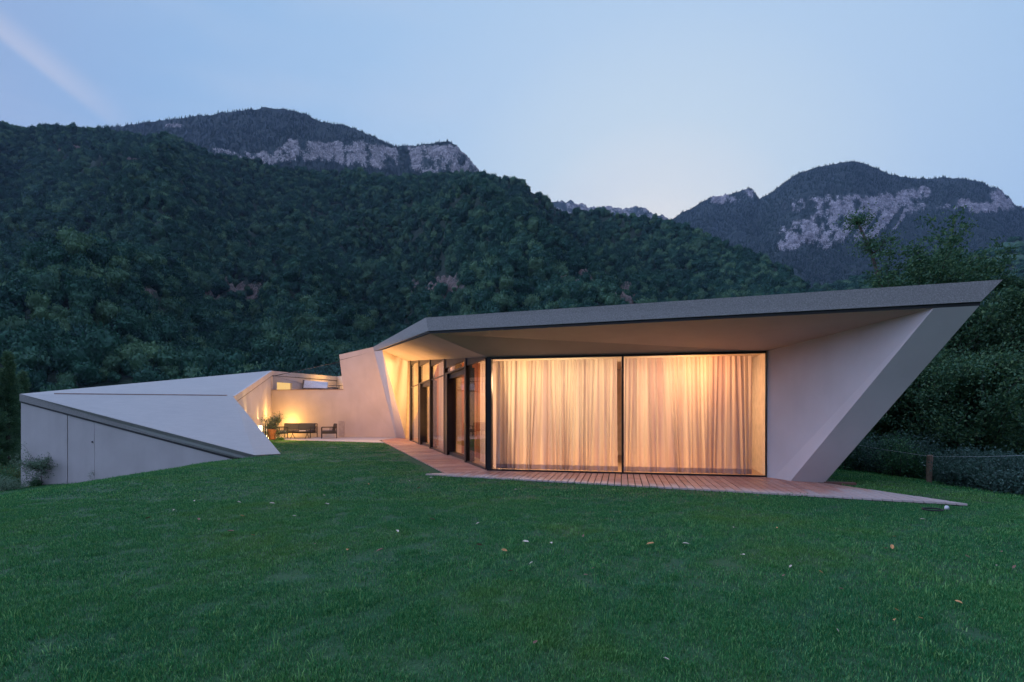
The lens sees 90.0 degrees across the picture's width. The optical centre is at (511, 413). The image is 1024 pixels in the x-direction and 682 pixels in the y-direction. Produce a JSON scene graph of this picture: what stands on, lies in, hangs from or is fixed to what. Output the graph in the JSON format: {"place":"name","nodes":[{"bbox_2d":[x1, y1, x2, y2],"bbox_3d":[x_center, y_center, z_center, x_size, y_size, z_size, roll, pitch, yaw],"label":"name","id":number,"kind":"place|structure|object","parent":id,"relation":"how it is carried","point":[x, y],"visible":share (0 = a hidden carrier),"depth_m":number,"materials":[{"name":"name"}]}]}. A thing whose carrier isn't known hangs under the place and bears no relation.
{"place":"outdoors","nodes":[
{"label":"outdoors","id":0,"kind":"place"},
{"bbox_2d":[111,107,478,175],"bbox_3d":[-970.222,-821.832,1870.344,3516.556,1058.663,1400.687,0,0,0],"label":"mountain","id":1,"kind":"structure","parent":0,"point":[443,155],"depth_m":2097.52,"materials":[{"name":"grey stone"}]},
{"bbox_2d":[302,380,342,388],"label":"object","id":2,"kind":"object","parent":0,"point":[306,384],"visible":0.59,"depth_m":32.70,"materials":[{"name":"white fabric"}]},
{"bbox_2d":[268,437,395,442],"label":"terrace paving","id":3,"kind":"structure","parent":0,"point":[361,439],"depth_m":27.52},
{"bbox_2d":[267,429,276,438],"bbox_3d":[-12.935,1.125,27.600,0.466,0.550,0.466,0,0,0],"label":"plant pot","id":4,"kind":"object","parent":3,"relation":"on","point":[272,432],"visible":0.94,"depth_m":27.44,"materials":[{"name":"ceramic"}]},
{"bbox_2d":[261,411,284,428],"bbox_3d":[-12.950,0.553,27.581,1.517,1.398,1.798,0,0,-44],"label":"potted olive","id":5,"kind":"object","parent":4,"relation":"in","point":[273,424],"visible":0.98,"depth_m":27.54,"materials":[{"name":"green plant"}]},
{"bbox_2d":[265,424,287,437],"bbox_3d":[-13.050,0.986,28.400,0.835,0.828,0.835,0,0,8],"label":"garden armchair","id":6,"kind":"object","parent":3,"relation":"on","point":[282,432],"visible":0.34,"depth_m":28.39,"materials":[{"name":"black metal"}]},
{"bbox_2d":[277,423,317,437],"bbox_3d":[-12.450,0.986,29.700,2.035,0.828,0.835,0,0,6],"label":"garden sofa","id":7,"kind":"object","parent":3,"relation":"on","point":[311,427],"visible":0.84,"depth_m":29.88,"materials":[{"name":"black metal"}]},
{"bbox_2d":[289,431,309,438],"bbox_3d":[-11.850,1.199,28.600,1.000,0.417,0.600,0,0,4],"label":"coffee table","id":8,"kind":"object","parent":3,"relation":"on","point":[299,431],"visible":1,"depth_m":28.35,"materials":[{"name":"black metal"}]},
{"bbox_2d":[321,423,336,438],"bbox_3d":[-10.350,0.986,29.000,0.835,0.828,0.885,0,0,-18],"label":"garden armchair","id":9,"kind":"object","parent":3,"relation":"on","point":[333,430],"visible":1,"depth_m":28.68,"materials":[{"name":"black metal"}]},
{"bbox_2d":[0,132,777,417],"bbox_3d":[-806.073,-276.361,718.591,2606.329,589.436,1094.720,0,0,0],"label":"wooded hill","id":10,"kind":"structure","parent":0,"point":[442,276],"depth_m":600.56,"materials":[{"name":"green plant"}]},
{"bbox_2d":[0,120,1023,397],"label":"forest","id":11,"kind":"object","parent":10,"relation":"on","point":[273,331],"depth_m":568.35,"materials":[{"name":"green plant"}]},
{"bbox_2d":[0,439,1023,681],"bbox_3d":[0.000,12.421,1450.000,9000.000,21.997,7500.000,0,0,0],"label":"ground","id":12,"kind":"structure","parent":0,"point":[418,664],"depth_m":4.37,"materials":[{"name":"green plant"}]},
{"bbox_2d":[0,466,18,479],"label":"shrub","id":13,"kind":"object","parent":12,"relation":"on","point":[6,474],"visible":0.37,"depth_m":20.20,"materials":[{"name":"green plant"}]},
{"bbox_2d":[0,400,19,468],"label":"conifer","id":14,"kind":"object","parent":12,"relation":"on","point":[2,420],"visible":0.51,"depth_m":26.34,"materials":[{"name":"green plant"}]},
{"bbox_2d":[0,463,20,483],"bbox_3d":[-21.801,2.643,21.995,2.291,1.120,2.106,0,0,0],"label":"shrub","id":15,"kind":"object","parent":12,"relation":"on","point":[16,475],"visible":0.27,"depth_m":22.10,"materials":[{"name":"green plant"}]},
{"bbox_2d":[0,350,24,470],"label":"conifer","id":16,"kind":"object","parent":12,"relation":"on","point":[10,388],"visible":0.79,"depth_m":26.90,"materials":[{"name":"green plant"}]},
{"bbox_2d":[0,475,31,491],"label":"shrub","id":17,"kind":"object","parent":12,"relation":"on","point":[8,484],"visible":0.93,"depth_m":18.56,"materials":[{"name":"green plant"}]},
{"bbox_2d":[10,369,31,469],"bbox_3d":[-27.922,1.389,29.060,2.466,7.783,2.276,0,0,27],"label":"conifer","id":18,"kind":"object","parent":12,"relation":"on","point":[24,380],"visible":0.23,"depth_m":28.92,"materials":[{"name":"green plant"}]},
{"bbox_2d":[7,441,59,484],"bbox_3d":[-18.054,2.081,19.813,2.136,1.999,1.974,0,0,-43],"label":"olive sapling","id":19,"kind":"object","parent":12,"relation":"on","point":[41,464],"visible":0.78,"depth_m":19.48,"materials":[{"name":"green plant"}]},
{"bbox_2d":[25,477,43,486],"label":"grass tuft","id":20,"kind":"object","parent":12,"relation":"on","point":[38,482],"visible":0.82,"depth_m":19.45,"materials":[{"name":"green plant"}]},
{"bbox_2d":[263,427,287,439],"bbox_3d":[-12.868,1.039,27.814,1.637,0.872,1.361,0,0,-35],"label":"shrub","id":21,"kind":"object","parent":12,"relation":"on","point":[276,432],"visible":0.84,"depth_m":27.70,"materials":[{"name":"green plant"}]},
{"bbox_2d":[381,438,485,472],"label":"side deck","id":22,"kind":"structure","parent":12,"relation":"on","point":[439,461],"depth_m":16.26,"materials":[{"name":"brown wood"}]},
{"bbox_2d":[19,280,1001,485],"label":"house","id":23,"kind":"structure","parent":12,"relation":"on","point":[835,374],"depth_m":11.89,"materials":[{"name":"concrete"}]},
{"bbox_2d":[68,416,94,483],"bbox_3d":[-16.261,1.834,19.387,1.353,3.532,0.226,0,0,14],"label":"door","id":24,"kind":"structure","parent":23,"relation":"in","point":[81,433],"depth_m":19.31,"materials":[{"name":"paint"}]},
{"bbox_2d":[275,362,337,375],"bbox_3d":[-12.322,-2.263,30.791,4.519,1.708,0.030,0,0,9],"label":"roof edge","id":25,"kind":"object","parent":23,"relation":"on","point":[307,368],"visible":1,"depth_m":30.76,"materials":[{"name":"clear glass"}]},
{"bbox_2d":[411,360,417,442],"bbox_3d":[-4.685,-0.675,24.802,0.080,4.149,2.880,0,0,-19],"label":"window","id":26,"kind":"structure","parent":23,"relation":"in","point":[415,361],"depth_m":26.14,"materials":[{"name":"clear glass"}]},
{"bbox_2d":[419,360,428,383],"bbox_3d":[-3.718,-1.890,21.909,0.110,1.140,2.980,0,0,-19],"label":"transom window","id":27,"kind":"structure","parent":23,"relation":"in","point":[421,362],"depth_m":22.24,"materials":[{"name":"clear glass"}]},
{"bbox_2d":[419,380,436,447],"bbox_3d":[-3.623,0.040,21.941,0.310,2.720,2.976,0,0,-19],"label":"door","id":28,"kind":"structure","parent":23,"relation":"in","point":[422,387],"depth_m":22.94,"materials":[{"name":"black glass"}]},
{"bbox_2d":[435,364,438,445],"bbox_3d":[-3.099,-0.432,21.642,0.118,3.604,1.600,0,0,-18],"label":"curtain","id":29,"kind":"object","parent":23,"relation":"hanging from","point":[437,371],"visible":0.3,"depth_m":21.88,"materials":[{"name":"fabric"}]},
{"bbox_2d":[431,359,442,452],"bbox_3d":[-2.751,-0.380,19.043,0.080,3.561,2.830,0,0,-19],"label":"window","id":30,"kind":"structure","parent":23,"relation":"in","point":[433,362],"depth_m":20.17,"materials":[{"name":"clear glass"}]},
{"bbox_2d":[439,362,452,448],"bbox_3d":[-2.497,-0.336,19.213,0.095,3.411,2.611,0,0,-19],"label":"curtain","id":31,"kind":"object","parent":23,"relation":"hanging from","point":[441,406],"visible":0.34,"depth_m":19.90,"materials":[{"name":"beige fabric"}]},
{"bbox_2d":[445,358,463,374],"bbox_3d":[-1.787,-1.598,16.160,0.110,0.556,3.010,0,0,-19],"label":"transom window","id":32,"kind":"structure","parent":23,"relation":"in","point":[449,363],"depth_m":16.31,"materials":[{"name":"clear glass"}]},
{"bbox_2d":[445,368,473,460],"bbox_3d":[-1.692,0.040,16.192,0.310,2.720,3.006,0,0,-19],"label":"door","id":33,"kind":"structure","parent":23,"relation":"in","point":[450,379],"depth_m":17.20,"materials":[{"name":"black glass"}]},
{"bbox_2d":[461,363,479,458],"bbox_3d":[-1.277,-0.186,16.351,0.119,3.112,2.607,0,0,-19],"label":"curtain","id":34,"kind":"object","parent":23,"relation":"hanging from","point":[476,366],"visible":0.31,"depth_m":15.73,"materials":[{"name":"beige fabric"}]},
{"bbox_2d":[466,358,486,469],"bbox_3d":[-0.945,-0.087,13.668,0.080,2.974,2.010,0,0,-19],"label":"window","id":35,"kind":"structure","parent":23,"relation":"in","point":[469,361],"depth_m":13.47,"materials":[{"name":"black glass"}]},
{"bbox_2d":[480,363,495,466],"bbox_3d":[-0.630,-0.036,13.800,0.085,2.813,1.660,0,0,-18],"label":"curtain","id":36,"kind":"object","parent":23,"relation":"hanging from","point":[482,412],"visible":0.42,"depth_m":14.14,"materials":[{"name":"beige fabric"}]},
{"bbox_2d":[491,354,621,473],"bbox_3d":[1.018,0.018,12.233,3.159,2.765,0.070,0,0,12],"label":"window","id":37,"kind":"structure","parent":23,"relation":"in","point":[580,356],"depth_m":12.21,"materials":[{"name":"black glass"}]},
{"bbox_2d":[496,358,617,470],"bbox_3d":[1.053,0.035,12.447,2.979,2.670,0.117,0,0,12],"label":"curtain","id":38,"kind":"object","parent":23,"relation":"hanging from","point":[556,414],"visible":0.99,"depth_m":12.43,"materials":[{"name":"fabric"}]},
{"bbox_2d":[621,356,751,473],"bbox_3d":[3.998,0.035,11.824,2.880,2.670,0.119,0,0,12],"label":"curtain","id":39,"kind":"object","parent":23,"relation":"hanging from","point":[687,414],"visible":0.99,"depth_m":11.80,"materials":[{"name":"fabric"}]},
{"bbox_2d":[623,351,766,476],"bbox_3d":[4.086,0.018,11.578,3.068,2.765,0.070,0,0,12],"label":"window","id":40,"kind":"structure","parent":23,"relation":"in","point":[750,352],"depth_m":11.52,"materials":[{"name":"black glass"}]},
{"bbox_2d":[867,500,966,506],"bbox_3d":[-1.681,1.468,16.747,6.002,0.045,24.378,0,0,-34],"label":"deck underlay","id":41,"kind":"object","parent":23,"relation":"on","point":[915,503],"visible":0.08,"depth_m":8.21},
{"bbox_2d":[833,484,966,505],"bbox_3d":[6.365,1.415,8.989,0.712,0.033,2.408,0,0,-18],"label":"deck tip","id":42,"kind":"object","parent":41,"relation":"on","point":[895,497],"visible":0.92,"depth_m":8.51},
{"bbox_2d":[426,470,891,500],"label":"front deck","id":43,"kind":"structure","parent":12,"relation":"on","point":[763,485],"depth_m":10.38,"materials":[{"name":"brown wood"}]},
{"bbox_2d":[824,481,855,484],"bbox_3d":[6.583,1.405,10.294,0.560,0.050,0.120,0,0,15],"label":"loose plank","id":44,"kind":"object","parent":12,"relation":"on","point":[841,483],"visible":0.86,"depth_m":10.23,"materials":[{"name":"brown wood"}]},
{"bbox_2d":[838,439,875,470],"bbox_3d":[9.342,1.127,14.421,2.082,1.055,2.140,0,0,0],"label":"shrub","id":45,"kind":"object","parent":12,"relation":"on","point":[846,465],"visible":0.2,"depth_m":13.90,"materials":[{"name":"green plant"}]},
{"bbox_2d":[830,202,906,287],"bbox_3d":[13.014,-2.639,18.629,2.196,10.567,2.274,0,0,0],"label":"broadleaf tree","id":46,"kind":"object","parent":12,"relation":"on","point":[856,220],"visible":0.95,"depth_m":18.59,"materials":[{"name":"green plant"}]},
{"bbox_2d":[843,432,922,472],"bbox_3d":[9.886,1.027,13.816,1.985,1.285,2.060,0,0,-40],"label":"shrub","id":47,"kind":"object","parent":12,"relation":"on","point":[864,459],"visible":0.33,"depth_m":13.75,"materials":[{"name":"green plant"}]},
{"bbox_2d":[858,425,935,473],"bbox_3d":[11.063,1.092,14.819,2.170,1.550,2.693,0,0,37],"label":"shrub","id":48,"kind":"object","parent":12,"relation":"on","point":[898,438],"visible":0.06,"depth_m":14.46,"materials":[{"name":"green plant"}]},
{"bbox_2d":[850,428,949,475],"bbox_3d":[9.904,1.007,13.337,2.189,1.329,2.462,0,0,0],"label":"shrub","id":49,"kind":"object","parent":12,"relation":"on","point":[872,454],"visible":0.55,"depth_m":13.21,"materials":[{"name":"green plant"}]},
{"bbox_2d":[870,431,943,478],"bbox_3d":[9.977,1.056,12.818,1.761,1.248,1.792,0,0,39],"label":"shrub","id":50,"kind":"object","parent":12,"relation":"on","point":[911,471],"visible":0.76,"depth_m":12.64,"materials":[{"name":"green plant"}]},
{"bbox_2d":[865,437,960,478],"bbox_3d":[10.338,1.118,13.021,2.353,1.227,1.882,0,0,0],"label":"shrub","id":51,"kind":"object","parent":12,"relation":"on","point":[897,470],"visible":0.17,"depth_m":12.79,"materials":[{"name":"green plant"}]},
{"bbox_2d":[921,507,943,510],"bbox_3d":[6.138,1.400,7.474,0.284,0.023,0.224,0,0,0],"label":"drain ring","id":52,"kind":"object","parent":12,"relation":"on","point":[928,508],"visible":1,"depth_m":7.48,"materials":[{"name":"black metal"}]},
{"bbox_2d":[863,342,1009,448],"bbox_3d":[12.194,-0.045,15.805,5.287,4.671,5.375,0,0,0],"label":"broadleaf tree","id":53,"kind":"object","parent":12,"relation":"on","point":[881,426],"visible":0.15,"depth_m":14.91,"materials":[{"name":"green plant"}]},
{"bbox_2d":[858,204,1015,391],"bbox_3d":[14.408,-2.168,18.798,6.636,9.952,7.349,0,0,25],"label":"broadleaf tree","id":54,"kind":"object","parent":12,"relation":"on","point":[969,333],"visible":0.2,"depth_m":17.01,"materials":[{"name":"green plant"}]},
{"bbox_2d":[860,445,1020,482],"bbox_3d":[9.215,1.158,12.052,0.204,1.329,9.031,0,0,3],"label":"wire fence","id":55,"kind":"object","parent":12,"relation":"on","point":[929,458],"visible":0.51,"depth_m":11.15,"materials":[{"name":"brown wood"}]},
{"bbox_2d":[907,443,982,479],"bbox_3d":[10.617,1.225,12.127,1.710,1.013,1.798,0,0,0],"label":"shrub","id":56,"kind":"object","parent":12,"relation":"on","point":[937,460],"visible":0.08,"depth_m":12.29,"materials":[{"name":"green plant"}]},
{"bbox_2d":[884,344,1023,460],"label":"broadleaf tree","id":57,"kind":"object","parent":12,"relation":"on","point":[1000,413],"visible":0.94,"depth_m":13.25,"materials":[{"name":"green plant"}]},
{"bbox_2d":[895,229,1022,460],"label":"broadleaf tree","id":58,"kind":"object","parent":12,"relation":"on","point":[1000,266],"visible":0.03,"depth_m":20.73,"materials":[{"name":"green plant"}]},
{"bbox_2d":[917,439,1023,488],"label":"shrub","id":59,"kind":"object","parent":12,"relation":"on","point":[947,477],"visible":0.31,"depth_m":11.09,"materials":[{"name":"green plant"}]},
{"bbox_2d":[930,446,1023,488],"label":"shrub","id":60,"kind":"object","parent":12,"relation":"on","point":[973,472],"visible":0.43,"depth_m":10.56,"materials":[{"name":"green plant"}]},
{"bbox_2d":[948,448,1023,494],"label":"shrub","id":61,"kind":"object","parent":12,"relation":"on","point":[981,474],"visible":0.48,"depth_m":10.13,"materials":[{"name":"green plant"}]},
{"bbox_2d":[950,284,1023,453],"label":"broadleaf tree","id":62,"kind":"object","parent":12,"relation":"on","point":[1004,325],"visible":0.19,"depth_m":15.99,"materials":[{"name":"green plant"}]},
{"bbox_2d":[978,451,1023,494],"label":"shrub","id":63,"kind":"object","parent":12,"relation":"on","point":[1016,485],"visible":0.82,"depth_m":9.73,"materials":[{"name":"green plant"}]},
{"bbox_2d":[980,266,1023,344],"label":"broadleaf tree","id":64,"kind":"object","parent":12,"relation":"on","point":[1013,281],"visible":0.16,"depth_m":21.73,"materials":[{"name":"green plant"}]},
{"bbox_2d":[989,292,1023,463],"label":"broadleaf tree","id":65,"kind":"object","parent":12,"relation":"on","point":[1021,320],"visible":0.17,"depth_m":15.70,"materials":[{"name":"green plant"}]},
{"bbox_2d":[0,0,1023,218],"label":"sky","id":66,"kind":"structure","parent":0,"point":[665,107],"materials":[{"name":"blue"}]},
{"bbox_2d":[552,200,670,220],"bbox_3d":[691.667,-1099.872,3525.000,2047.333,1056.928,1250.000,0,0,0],"label":"jagged peaks","id":67,"kind":"object","parent":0,"point":[570,205],"visible":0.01,"depth_m":3865.43,"materials":[{"name":"grey stone"}]},
{"bbox_2d":[672,161,1023,288],"bbox_3d":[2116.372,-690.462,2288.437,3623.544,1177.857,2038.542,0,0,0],"label":"steep mountain","id":68,"kind":"structure","parent":0,"point":[889,203],"depth_m":2298.06,"materials":[{"name":"grey stone"}]},
{"bbox_2d":[94,106,1023,287],"label":"conifer forest","id":69,"kind":"object","parent":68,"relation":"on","point":[282,131],"depth_m":2210.85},
{"bbox_2d":[974,239,1023,304],"bbox_3d":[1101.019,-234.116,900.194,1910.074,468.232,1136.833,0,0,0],"label":"mountain","id":70,"kind":"structure","parent":0,"point":[1013,243],"depth_m":999.32,"materials":[{"name":"green plant"}]}
]}

